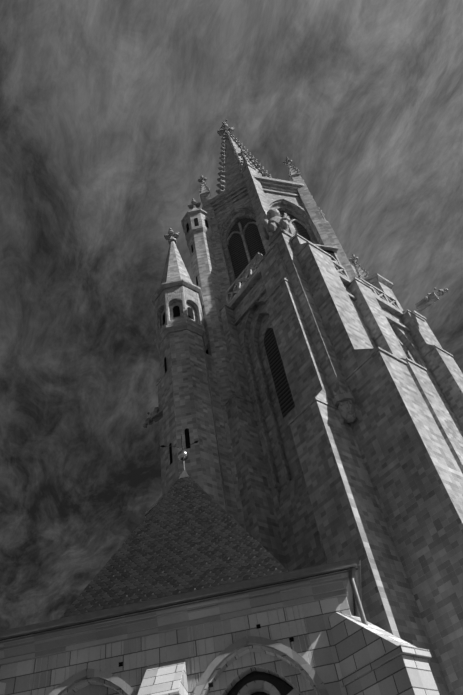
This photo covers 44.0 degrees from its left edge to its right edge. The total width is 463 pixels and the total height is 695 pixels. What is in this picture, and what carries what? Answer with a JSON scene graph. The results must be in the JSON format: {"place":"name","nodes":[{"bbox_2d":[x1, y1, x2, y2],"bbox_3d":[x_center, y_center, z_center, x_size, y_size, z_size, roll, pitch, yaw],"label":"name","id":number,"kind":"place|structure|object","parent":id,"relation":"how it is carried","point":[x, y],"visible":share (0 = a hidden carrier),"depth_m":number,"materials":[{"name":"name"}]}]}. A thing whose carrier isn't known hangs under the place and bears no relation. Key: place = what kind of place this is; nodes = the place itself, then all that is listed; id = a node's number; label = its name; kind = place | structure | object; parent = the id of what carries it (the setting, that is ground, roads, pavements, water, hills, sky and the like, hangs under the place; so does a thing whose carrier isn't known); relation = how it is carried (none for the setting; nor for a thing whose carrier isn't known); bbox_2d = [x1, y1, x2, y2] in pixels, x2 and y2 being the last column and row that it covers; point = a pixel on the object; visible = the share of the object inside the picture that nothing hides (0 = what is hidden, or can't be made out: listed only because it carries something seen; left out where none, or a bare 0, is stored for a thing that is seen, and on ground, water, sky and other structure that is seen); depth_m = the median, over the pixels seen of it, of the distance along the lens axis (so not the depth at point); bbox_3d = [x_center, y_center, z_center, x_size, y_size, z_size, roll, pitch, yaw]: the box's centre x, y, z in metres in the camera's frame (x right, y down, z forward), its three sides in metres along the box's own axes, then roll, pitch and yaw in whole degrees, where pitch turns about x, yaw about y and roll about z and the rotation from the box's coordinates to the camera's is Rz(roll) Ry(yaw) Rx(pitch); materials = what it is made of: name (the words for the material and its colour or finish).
{"place":"outdoors","nodes":[
{"label":"outdoors","id":0,"kind":"place"},
{"bbox_2d":[0,0,462,630],"label":"sky","id":1,"kind":"structure","parent":0,"point":[112,112],"materials":[{"name":"grey"}]},
{"label":"ground","id":2,"kind":"structure","parent":0,"visible":0},
{"bbox_2d":[143,198,245,529],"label":"stair turrets","id":3,"kind":"object","parent":2,"relation":"on","point":[197,388],"visible":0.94,"depth_m":33.28,"materials":[{"name":"stone"}]},
{"bbox_2d":[163,218,208,464],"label":"turret windows","id":4,"kind":"structure","parent":3,"relation":"attached to","point":[176,311],"depth_m":36.40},
{"bbox_2d":[0,595,439,694],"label":"annex walls","id":5,"kind":"structure","parent":2,"relation":"on","point":[337,646],"depth_m":12.07,"materials":[{"name":"grey stone"}]},
{"bbox_2d":[0,568,353,665],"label":"cornice","id":6,"kind":"structure","parent":5,"relation":"attached to","point":[187,616],"depth_m":12.72,"materials":[{"name":"grey stone"}]},
{"bbox_2d":[0,558,367,642],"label":"annex gutter","id":7,"kind":"object","parent":6,"relation":"attached to","point":[354,570],"visible":0.48,"depth_m":12.69,"materials":[{"name":"grey metal"}]},
{"bbox_2d":[0,476,355,640],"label":"annex roof","id":8,"kind":"structure","parent":5,"relation":"on","point":[188,534],"depth_m":15.73,"materials":[{"name":"grey tile"}]},
{"bbox_2d":[179,460,188,477],"bbox_3d":[-1.704,4.490,20.730,0.509,1.100,0.509,-12,-48,1],"label":"finial base","id":9,"kind":"object","parent":8,"relation":"on","point":[184,474],"visible":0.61,"depth_m":20.54,"materials":[{"name":"grey metal"}]},
{"bbox_2d":[178,450,187,460],"bbox_3d":[-1.795,4.019,21.267,0.400,0.400,0.400,-12,-48,1],"label":"finial ball","id":10,"kind":"object","parent":9,"relation":"on","point":[182,455],"visible":0.96,"depth_m":21.13,"materials":[{"name":"grey metal"}]},
{"bbox_2d":[160,434,197,449],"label":"roof finial leaves","id":11,"kind":"object","parent":10,"relation":"on","point":[181,442],"visible":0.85,"depth_m":21.47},
{"bbox_2d":[49,636,328,694],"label":"arches","id":12,"kind":"object","parent":5,"relation":"attached to","point":[252,687],"visible":0.94,"depth_m":11.89,"materials":[{"name":"grey stone"}]},
{"bbox_2d":[119,624,293,687],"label":"wall holes","id":13,"kind":"object","parent":5,"relation":"in","point":[258,626],"visible":0.8,"depth_m":12.12,"materials":[{"name":"black"}]},
{"bbox_2d":[227,671,293,694],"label":"arched window","id":14,"kind":"structure","parent":5,"relation":"in","point":[282,687],"depth_m":11.99,"materials":[{"name":"black glass"}]},
{"bbox_2d":[145,228,462,694],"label":"tower","id":15,"kind":"structure","parent":2,"relation":"on","point":[377,490],"depth_m":25.52,"materials":[{"name":"grey stone"}]},
{"bbox_2d":[198,122,358,305],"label":"belfry","id":16,"kind":"object","parent":15,"relation":"on","point":[248,187],"visible":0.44,"depth_m":48.94,"materials":[{"name":"stone"}]},
{"bbox_2d":[227,210,311,282],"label":"belfry windows","id":17,"kind":"structure","parent":16,"relation":"attached to","point":[238,256],"depth_m":45.98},
{"bbox_2d":[264,328,294,417],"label":"tower louvres","id":18,"kind":"object","parent":15,"relation":"in","point":[283,392],"visible":0.08,"depth_m":32.81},
{"bbox_2d":[258,208,362,424],"bbox_3d":[3.976,-2.851,32.154,2.379,19.661,1.909,-16,-48,5],"label":"statue and head","id":19,"kind":"object","parent":15,"relation":"attached to","point":[347,410],"visible":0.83,"depth_m":25.81},
{"bbox_2d":[315,244,345,275],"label":"balustrade","id":20,"kind":"object","parent":15,"relation":"on","point":[330,248],"visible":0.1,"depth_m":41.55,"materials":[{"name":"stone"}]},
{"bbox_2d":[324,250,344,274],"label":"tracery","id":21,"kind":"object","parent":20,"relation":"attached to","point":[331,253],"visible":0.2,"depth_m":41.18,"materials":[{"name":"grey stone"}]},
{"bbox_2d":[348,254,447,311],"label":"corner turrets","id":22,"kind":"object","parent":15,"relation":"on","point":[380,282],"visible":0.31,"depth_m":44.60,"materials":[{"name":"stone"}]}
]}

